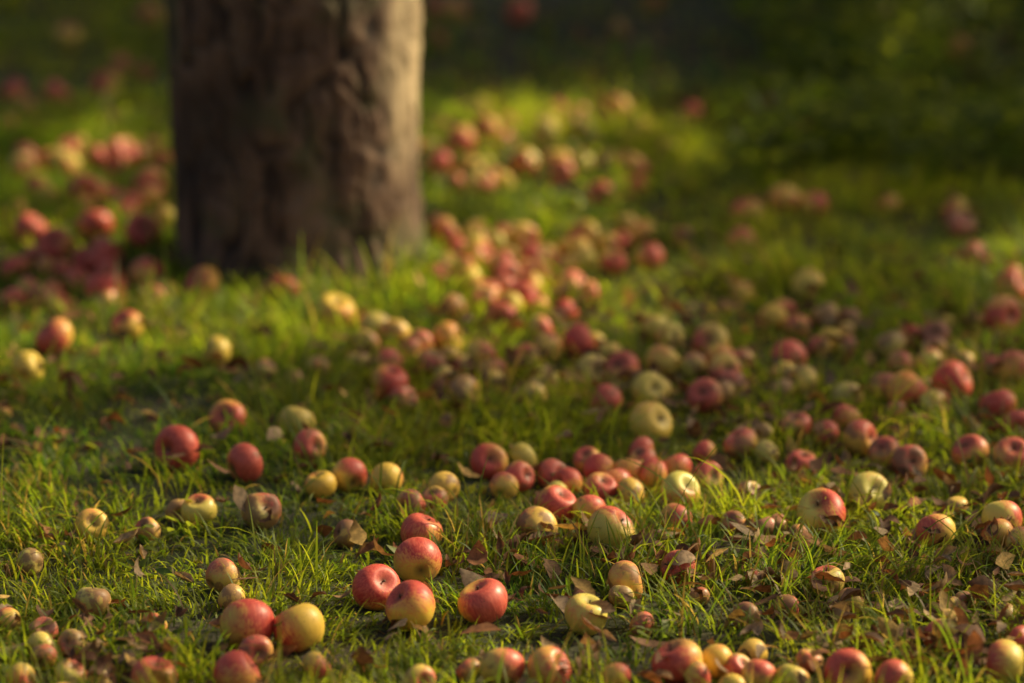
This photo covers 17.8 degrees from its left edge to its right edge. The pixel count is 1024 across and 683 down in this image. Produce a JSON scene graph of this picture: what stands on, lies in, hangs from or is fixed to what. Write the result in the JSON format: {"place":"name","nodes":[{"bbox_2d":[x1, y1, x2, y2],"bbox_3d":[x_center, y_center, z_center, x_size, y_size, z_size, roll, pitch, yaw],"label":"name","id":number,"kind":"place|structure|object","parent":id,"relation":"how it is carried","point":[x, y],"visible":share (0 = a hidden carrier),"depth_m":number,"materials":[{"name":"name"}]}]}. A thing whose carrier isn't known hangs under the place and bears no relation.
{"place":"outdoors","nodes":[
{"label":"outdoors","id":0,"kind":"place"},
{"bbox_2d":[0,0,1023,682],"bbox_3d":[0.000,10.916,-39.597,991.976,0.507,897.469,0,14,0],"label":"ground","id":1,"kind":"structure","parent":0,"point":[502,56],"depth_m":6.07,"materials":[{"name":"plant"}]},
{"bbox_2d":[9,153,36,180],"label":"apple","id":2,"kind":"object","parent":1,"relation":"on","point":[26,160],"visible":0.88,"depth_m":8.00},
{"bbox_2d":[10,351,43,384],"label":"apple","id":3,"kind":"object","parent":1,"relation":"on","point":[31,363],"visible":0.77,"depth_m":5.99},
{"bbox_2d":[13,213,46,244],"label":"apple","id":4,"kind":"object","parent":1,"relation":"on","point":[37,225],"visible":0.86,"depth_m":7.21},
{"bbox_2d":[16,548,43,575],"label":"apple","id":5,"kind":"object","parent":1,"relation":"on","point":[32,558],"visible":0.97,"depth_m":4.92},
{"bbox_2d":[30,644,56,669],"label":"apple","id":6,"kind":"object","parent":1,"relation":"on","point":[38,651],"visible":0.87,"depth_m":4.49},
{"bbox_2d":[35,318,72,355],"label":"apple","id":7,"kind":"object","parent":1,"relation":"on","point":[49,331],"visible":0.94,"depth_m":6.26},
{"bbox_2d":[36,227,72,261],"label":"apple","id":8,"kind":"object","parent":1,"relation":"on","point":[56,241],"visible":0.91,"depth_m":7.06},
{"bbox_2d":[49,147,80,175],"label":"apple","id":9,"kind":"object","parent":1,"relation":"on","point":[58,155],"visible":0.75,"depth_m":8.01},
{"bbox_2d":[55,24,80,48],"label":"apple","id":10,"kind":"object","parent":1,"relation":"on","point":[69,38],"visible":0.97,"depth_m":10.13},
{"bbox_2d":[55,659,86,682],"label":"apple","id":11,"kind":"object","parent":1,"relation":"on","point":[68,665],"visible":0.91,"depth_m":4.42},
{"bbox_2d":[68,174,101,204],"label":"apple","id":12,"kind":"object","parent":1,"relation":"on","point":[95,185],"visible":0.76,"depth_m":7.59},
{"bbox_2d":[74,508,109,541],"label":"apple","id":13,"kind":"object","parent":1,"relation":"on","point":[85,523],"visible":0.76,"depth_m":5.09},
{"bbox_2d":[75,585,110,617],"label":"apple","id":14,"kind":"object","parent":1,"relation":"on","point":[91,596],"visible":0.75,"depth_m":4.72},
{"bbox_2d":[77,210,113,239],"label":"apple","id":15,"kind":"object","parent":1,"relation":"on","point":[90,222],"visible":0.86,"depth_m":7.23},
{"bbox_2d":[86,239,118,271],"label":"apple","id":16,"kind":"object","parent":1,"relation":"on","point":[101,250],"visible":0.77,"depth_m":6.94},
{"bbox_2d":[84,271,123,304],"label":"apple","id":17,"kind":"object","parent":1,"relation":"on","point":[103,282],"visible":0.63,"depth_m":6.65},
{"bbox_2d":[104,137,136,164],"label":"apple","id":18,"kind":"object","parent":1,"relation":"on","point":[125,148],"visible":0.7,"depth_m":8.10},
{"bbox_2d":[110,310,142,341],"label":"apple","id":19,"kind":"object","parent":1,"relation":"on","point":[130,322],"visible":0.97,"depth_m":6.37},
{"bbox_2d":[125,213,161,249],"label":"apple","id":20,"kind":"object","parent":1,"relation":"on","point":[137,231],"visible":0.95,"depth_m":7.16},
{"bbox_2d":[129,259,158,288],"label":"apple","id":21,"kind":"object","parent":1,"relation":"on","point":[139,267],"visible":0.85,"depth_m":6.83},
{"bbox_2d":[134,167,167,194],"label":"apple","id":22,"kind":"object","parent":1,"relation":"on","point":[146,177],"visible":0.64,"depth_m":7.70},
{"bbox_2d":[131,656,177,682],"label":"apple","id":23,"kind":"object","parent":1,"relation":"on","point":[148,661],"visible":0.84,"depth_m":4.38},
{"bbox_2d":[154,425,199,471],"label":"apple","id":24,"kind":"object","parent":1,"relation":"on","point":[174,439],"visible":0.91,"depth_m":5.43,"materials":[{"name":"food"}]},
{"bbox_2d":[181,494,216,526],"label":"apple","id":25,"kind":"object","parent":1,"relation":"on","point":[205,506],"visible":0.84,"depth_m":5.16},
{"bbox_2d":[186,266,219,298],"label":"apple","id":26,"kind":"object","parent":1,"relation":"on","point":[206,273],"visible":0.65,"depth_m":6.74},
{"bbox_2d":[203,336,230,367],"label":"apple","id":27,"kind":"object","parent":1,"relation":"on","point":[218,344],"visible":0.9,"depth_m":6.15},
{"bbox_2d":[205,558,240,592],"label":"apple","id":28,"kind":"object","parent":1,"relation":"on","point":[217,577],"visible":0.88,"depth_m":4.83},
{"bbox_2d":[209,400,246,433],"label":"apple","id":29,"kind":"object","parent":1,"relation":"on","point":[219,408],"visible":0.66,"depth_m":5.68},
{"bbox_2d":[218,584,245,608],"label":"apple","id":30,"kind":"object","parent":1,"relation":"on","point":[229,594],"visible":0.7,"depth_m":4.75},
{"bbox_2d":[213,650,260,682],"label":"apple","id":31,"kind":"object","parent":1,"relation":"on","point":[234,665],"visible":1,"depth_m":4.37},
{"bbox_2d":[226,443,262,482],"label":"apple","id":32,"kind":"object","parent":1,"relation":"on","point":[244,461],"visible":0.99,"depth_m":5.38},
{"bbox_2d":[219,599,274,649],"bbox_3d":[-0.371,0.397,4.585,0.078,0.076,0.076,0,14,0],"label":"apple","id":33,"kind":"object","parent":1,"relation":"on","point":[240,619],"visible":0.71,"depth_m":4.56,"materials":[{"name":"food"}]},
{"bbox_2d":[238,635,273,667],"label":"apple","id":34,"kind":"object","parent":1,"relation":"on","point":[262,648],"visible":0.79,"depth_m":4.50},
{"bbox_2d":[241,493,281,529],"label":"apple","id":35,"kind":"object","parent":1,"relation":"on","point":[261,504],"visible":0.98,"depth_m":5.14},
{"bbox_2d":[278,406,314,438],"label":"apple","id":36,"kind":"object","parent":1,"relation":"on","point":[299,412],"visible":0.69,"depth_m":5.65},
{"bbox_2d":[163,0,429,293],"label":"apple tree","id":37,"kind":"object","parent":1,"relation":"on","point":[291,121],"visible":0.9,"depth_m":6.82,"materials":[{"name":"brown plant"}]},
{"bbox_2d":[273,603,324,652],"bbox_3d":[-0.299,0.401,4.585,0.073,0.072,0.074,0,14,0],"label":"apple","id":38,"kind":"object","parent":1,"relation":"on","point":[305,629],"visible":0.94,"depth_m":4.56,"materials":[{"name":"food"}]},
{"bbox_2d":[293,428,326,462],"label":"apple","id":39,"kind":"object","parent":1,"relation":"on","point":[307,437],"visible":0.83,"depth_m":5.49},
{"bbox_2d":[303,651,330,680],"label":"apple","id":40,"kind":"object","parent":1,"relation":"on","point":[309,657],"visible":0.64,"depth_m":4.45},
{"bbox_2d":[305,470,336,498],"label":"apple","id":41,"kind":"object","parent":1,"relation":"on","point":[325,484],"visible":0.99,"depth_m":5.30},
{"bbox_2d":[314,293,355,331],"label":"apple","id":42,"kind":"object","parent":1,"relation":"on","point":[341,304],"visible":0.69,"depth_m":6.40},
{"bbox_2d":[332,457,366,492],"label":"apple","id":43,"kind":"object","parent":1,"relation":"on","point":[352,471],"visible":0.95,"depth_m":5.34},
{"bbox_2d":[352,564,399,610],"bbox_3d":[-0.197,0.358,4.760,0.071,0.068,0.070,0,14,0],"label":"apple","id":44,"kind":"object","parent":1,"relation":"on","point":[375,584],"visible":0.88,"depth_m":4.74,"materials":[{"name":"food"}]},
{"bbox_2d":[370,462,402,494],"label":"apple","id":45,"kind":"object","parent":1,"relation":"on","point":[388,476],"visible":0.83,"depth_m":5.32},
{"bbox_2d":[371,364,408,399],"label":"apple","id":46,"kind":"object","parent":1,"relation":"on","point":[384,375],"visible":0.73,"depth_m":5.94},
{"bbox_2d":[385,580,434,630],"bbox_3d":[-0.145,0.377,4.666,0.072,0.072,0.079,0,14,0],"label":"apple","id":47,"kind":"object","parent":1,"relation":"on","point":[413,601],"visible":0.98,"depth_m":4.64,"materials":[{"name":"food"}]},
{"bbox_2d":[396,489,425,515],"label":"apple","id":48,"kind":"object","parent":1,"relation":"on","point":[402,497],"visible":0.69,"depth_m":5.17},
{"bbox_2d":[393,537,441,581],"bbox_3d":[-0.142,0.329,4.909,0.073,0.072,0.065,0,14,0],"label":"apple","id":49,"kind":"object","parent":1,"relation":"on","point":[414,557],"visible":0.87,"depth_m":4.88,"materials":[{"name":"food"}]},
{"bbox_2d":[403,664,435,682],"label":"apple","id":50,"kind":"object","parent":1,"relation":"on","point":[420,671],"visible":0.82,"depth_m":4.42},
{"bbox_2d":[400,513,442,543],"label":"apple","id":51,"kind":"object","parent":1,"relation":"on","point":[416,524],"visible":0.62,"depth_m":5.02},
{"bbox_2d":[421,149,451,178],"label":"apple","id":52,"kind":"object","parent":1,"relation":"on","point":[437,159],"visible":0.81,"depth_m":7.96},
{"bbox_2d":[427,471,459,501],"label":"apple","id":53,"kind":"object","parent":1,"relation":"on","point":[448,480],"visible":0.76,"depth_m":5.28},
{"bbox_2d":[433,322,462,350],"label":"apple","id":54,"kind":"object","parent":1,"relation":"on","point":[446,329],"visible":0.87,"depth_m":6.28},
{"bbox_2d":[444,126,474,156],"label":"apple","id":55,"kind":"object","parent":1,"relation":"on","point":[463,136],"visible":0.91,"depth_m":8.27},
{"bbox_2d":[465,339,496,363],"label":"apple","id":56,"kind":"object","parent":1,"relation":"on","point":[481,348],"visible":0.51,"depth_m":6.15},
{"bbox_2d":[457,578,507,623],"bbox_3d":[-0.042,0.374,4.693,0.072,0.064,0.074,0,14,0],"label":"apple","id":57,"kind":"object","parent":1,"relation":"on","point":[483,600],"visible":0.98,"depth_m":4.67,"materials":[{"name":"food"}]},
{"bbox_2d":[473,115,500,144],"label":"apple","id":58,"kind":"object","parent":1,"relation":"on","point":[485,124],"visible":0.82,"depth_m":8.46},
{"bbox_2d":[470,443,507,479],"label":"apple","id":59,"kind":"object","parent":1,"relation":"on","point":[497,457],"visible":0.91,"depth_m":5.43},
{"bbox_2d":[479,648,524,682],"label":"apple","id":60,"kind":"object","parent":1,"relation":"on","point":[513,663],"visible":0.84,"depth_m":4.43,"materials":[{"name":"food"}]},
{"bbox_2d":[489,472,518,498],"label":"apple","id":61,"kind":"object","parent":1,"relation":"on","point":[505,481],"visible":0.88,"depth_m":5.31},
{"bbox_2d":[0,0,1023,682],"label":"fallen leaves","id":62,"kind":"object","parent":1,"relation":"on","point":[974,636],"visible":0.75,"depth_m":5.34,"materials":[{"name":"brown plant"}]},
{"bbox_2d":[0,0,1023,682],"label":"fallen apples","id":63,"kind":"object","parent":1,"relation":"on","point":[724,370],"visible":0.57,"depth_m":6.69,"materials":[{"name":"food"}]},
{"bbox_2d":[2,0,1023,675],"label":"weeds","id":64,"kind":"object","parent":1,"relation":"on","point":[838,48],"visible":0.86,"depth_m":8.30,"materials":[{"name":"green plant"}]},
{"bbox_2d":[504,460,534,492],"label":"apple","id":65,"kind":"object","parent":1,"relation":"on","point":[522,472],"visible":0.73,"depth_m":5.36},
{"bbox_2d":[507,0,531,23],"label":"apple","id":66,"kind":"object","parent":1,"relation":"on","point":[523,7],"visible":0.96,"depth_m":10.59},
{"bbox_2d":[510,148,541,178],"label":"apple","id":67,"kind":"object","parent":1,"relation":"on","point":[526,158],"visible":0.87,"depth_m":7.97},
{"bbox_2d":[516,506,557,546],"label":"apple","id":68,"kind":"object","parent":1,"relation":"on","point":[531,518],"visible":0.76,"depth_m":5.06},
{"bbox_2d":[533,119,558,146],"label":"apple","id":69,"kind":"object","parent":1,"relation":"on","point":[540,129],"visible":0.84,"depth_m":8.41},
{"bbox_2d":[533,331,561,363],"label":"apple","id":70,"kind":"object","parent":1,"relation":"on","point":[547,340],"visible":0.77,"depth_m":6.20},
{"bbox_2d":[527,646,570,682],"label":"apple","id":71,"kind":"object","parent":1,"relation":"on","point":[542,654],"visible":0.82,"depth_m":4.42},
{"bbox_2d":[537,485,575,524],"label":"apple","id":72,"kind":"object","parent":1,"relation":"on","point":[561,496],"visible":0.72,"depth_m":5.16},
{"bbox_2d":[553,467,582,495],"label":"apple","id":73,"kind":"object","parent":1,"relation":"on","point":[569,477],"visible":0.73,"depth_m":5.34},
{"bbox_2d":[563,323,594,358],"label":"apple","id":74,"kind":"object","parent":1,"relation":"on","point":[579,337],"visible":0.88,"depth_m":6.25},
{"bbox_2d":[564,593,606,635],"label":"apple","id":75,"kind":"object","parent":1,"relation":"on","point":[579,603],"visible":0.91,"depth_m":4.64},
{"bbox_2d":[572,495,605,523],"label":"apple","id":76,"kind":"object","parent":1,"relation":"on","point":[592,504],"visible":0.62,"depth_m":5.15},
{"bbox_2d":[583,453,613,478],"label":"apple","id":77,"kind":"object","parent":1,"relation":"on","point":[597,462],"visible":0.54,"depth_m":5.40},
{"bbox_2d":[584,472,616,503],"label":"apple","id":78,"kind":"object","parent":1,"relation":"on","point":[608,483],"visible":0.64,"depth_m":5.30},
{"bbox_2d":[590,383,621,417],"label":"apple","id":79,"kind":"object","parent":1,"relation":"on","point":[605,391],"visible":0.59,"depth_m":5.83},
{"bbox_2d":[587,506,634,552],"bbox_3d":[0.153,0.290,5.042,0.074,0.074,0.072,0,14,0],"label":"apple","id":80,"kind":"object","parent":1,"relation":"on","point":[612,514],"visible":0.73,"depth_m":5.02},
{"bbox_2d":[600,663,630,682],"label":"apple","id":81,"kind":"object","parent":1,"relation":"on","point":[623,670],"visible":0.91,"depth_m":4.41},
{"bbox_2d":[604,351,639,381],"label":"apple","id":82,"kind":"object","parent":1,"relation":"on","point":[616,363],"visible":0.59,"depth_m":6.05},
{"bbox_2d":[608,560,642,599],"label":"apple","id":83,"kind":"object","parent":1,"relation":"on","point":[620,573],"visible":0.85,"depth_m":4.79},
{"bbox_2d":[631,372,667,403],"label":"apple","id":84,"kind":"object","parent":1,"relation":"on","point":[656,381],"visible":0.78,"depth_m":5.90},
{"bbox_2d":[628,401,672,443],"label":"apple","id":85,"kind":"object","parent":1,"relation":"on","point":[656,417],"visible":0.9,"depth_m":5.65,"materials":[{"name":"food"}]},
{"bbox_2d":[638,457,667,489],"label":"apple","id":86,"kind":"object","parent":1,"relation":"on","point":[650,463],"visible":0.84,"depth_m":5.39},
{"bbox_2d":[645,344,679,378],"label":"apple","id":87,"kind":"object","parent":1,"relation":"on","point":[659,355],"visible":0.69,"depth_m":6.09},
{"bbox_2d":[651,639,702,682],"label":"apple","id":88,"kind":"object","parent":1,"relation":"on","point":[681,657],"visible":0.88,"depth_m":4.43,"materials":[{"name":"food"}]},
{"bbox_2d":[660,550,695,583],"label":"apple","id":89,"kind":"object","parent":1,"relation":"on","point":[669,556],"visible":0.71,"depth_m":4.87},
{"bbox_2d":[661,471,699,507],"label":"apple","id":90,"kind":"object","parent":1,"relation":"on","point":[675,480],"visible":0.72,"depth_m":5.26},
{"bbox_2d":[679,352,706,378],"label":"apple","id":91,"kind":"object","parent":1,"relation":"on","point":[694,363],"visible":0.94,"depth_m":6.09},
{"bbox_2d":[684,660,710,682],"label":"apple","id":92,"kind":"object","parent":1,"relation":"on","point":[698,668],"visible":0.97,"depth_m":4.41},
{"bbox_2d":[686,378,722,412],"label":"apple","id":93,"kind":"object","parent":1,"relation":"on","point":[701,389],"visible":0.91,"depth_m":5.86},
{"bbox_2d":[692,323,728,350],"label":"apple","id":94,"kind":"object","parent":1,"relation":"on","point":[713,333],"visible":0.66,"depth_m":6.26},
{"bbox_2d":[702,644,731,678],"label":"apple","id":95,"kind":"object","parent":1,"relation":"on","point":[721,653],"visible":0.8,"depth_m":4.46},
{"bbox_2d":[741,659,775,682],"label":"apple","id":96,"kind":"object","parent":1,"relation":"on","point":[763,671],"visible":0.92,"depth_m":4.40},
{"bbox_2d":[768,184,800,215],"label":"apple","id":97,"kind":"object","parent":1,"relation":"on","point":[778,191],"visible":0.81,"depth_m":7.55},
{"bbox_2d":[770,340,806,366],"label":"apple","id":98,"kind":"object","parent":1,"relation":"on","point":[787,347],"visible":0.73,"depth_m":6.16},
{"bbox_2d":[780,412,811,439],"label":"apple","id":99,"kind":"object","parent":1,"relation":"on","point":[805,418],"visible":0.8,"depth_m":5.67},
{"bbox_2d":[791,268,823,300],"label":"apple","id":100,"kind":"object","parent":1,"relation":"on","point":[801,278],"visible":0.88,"depth_m":6.67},
{"bbox_2d":[799,191,827,217],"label":"apple","id":101,"kind":"object","parent":1,"relation":"on","point":[815,198],"visible":0.73,"depth_m":7.52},
{"bbox_2d":[797,488,845,537],"bbox_3d":[0.485,0.270,5.133,0.076,0.076,0.080,0,14,0],"label":"apple","id":102,"kind":"object","parent":1,"relation":"on","point":[816,502],"visible":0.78,"depth_m":5.11,"materials":[{"name":"food"}]},
{"bbox_2d":[832,404,861,430],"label":"apple","id":103,"kind":"object","parent":1,"relation":"on","point":[848,413],"visible":0.77,"depth_m":5.72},
{"bbox_2d":[824,648,871,682],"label":"apple","id":104,"kind":"object","parent":1,"relation":"on","point":[849,661],"visible":0.99,"depth_m":4.40,"materials":[{"name":"food"}]},
{"bbox_2d":[843,419,876,456],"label":"apple","id":105,"kind":"object","parent":1,"relation":"on","point":[859,435],"visible":0.91,"depth_m":5.58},
{"bbox_2d":[848,471,889,512],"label":"apple","id":106,"kind":"object","parent":1,"relation":"on","point":[863,481],"visible":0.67,"depth_m":5.25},
{"bbox_2d":[868,436,899,466],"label":"apple","id":107,"kind":"object","parent":1,"relation":"on","point":[886,446],"visible":0.73,"depth_m":5.52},
{"bbox_2d":[874,659,912,682],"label":"apple","id":108,"kind":"object","parent":1,"relation":"on","point":[897,669],"visible":0.93,"depth_m":4.39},
{"bbox_2d":[886,371,928,413],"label":"apple","id":109,"kind":"object","parent":1,"relation":"on","point":[903,377],"visible":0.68,"depth_m":5.83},
{"bbox_2d":[891,445,927,481],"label":"apple","id":110,"kind":"object","parent":1,"relation":"on","point":[907,456],"visible":0.88,"depth_m":5.43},
{"bbox_2d":[918,388,949,417],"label":"apple","id":111,"kind":"object","parent":1,"relation":"on","point":[929,397],"visible":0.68,"depth_m":5.79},
{"bbox_2d":[915,514,955,550],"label":"apple","id":112,"kind":"object","parent":1,"relation":"on","point":[927,521],"visible":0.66,"depth_m":5.04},
{"bbox_2d":[931,360,972,402],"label":"apple","id":113,"kind":"object","parent":1,"relation":"on","point":[948,370],"visible":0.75,"depth_m":5.90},
{"bbox_2d":[951,434,989,468],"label":"apple","id":114,"kind":"object","parent":1,"relation":"on","point":[969,443],"visible":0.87,"depth_m":5.48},
{"bbox_2d":[979,389,1016,418],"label":"apple","id":115,"kind":"object","parent":1,"relation":"on","point":[993,401],"visible":0.74,"depth_m":5.75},
{"bbox_2d":[981,498,1021,527],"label":"apple","id":116,"kind":"object","parent":1,"relation":"on","point":[998,509],"visible":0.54,"depth_m":5.08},
{"bbox_2d":[983,294,1020,332],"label":"apple","id":117,"kind":"object","parent":1,"relation":"on","point":[1005,305],"visible":0.86,"depth_m":6.37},
{"bbox_2d":[986,639,1023,682],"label":"apple","id":118,"kind":"object","parent":1,"relation":"on","point":[1003,654],"visible":0.94,"depth_m":4.45,"materials":[{"name":"food"}]},
{"bbox_2d":[993,437,1023,474],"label":"apple","id":119,"kind":"object","parent":1,"relation":"on","point":[1007,450],"visible":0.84,"depth_m":5.45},
{"bbox_2d":[993,269,1023,299],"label":"apple","id":120,"kind":"object","parent":1,"relation":"on","point":[1007,275],"visible":0.71,"depth_m":6.61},
{"bbox_2d":[994,350,1023,388],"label":"apple","id":121,"kind":"object","parent":1,"relation":"on","point":[1018,356],"visible":0.8,"depth_m":5.99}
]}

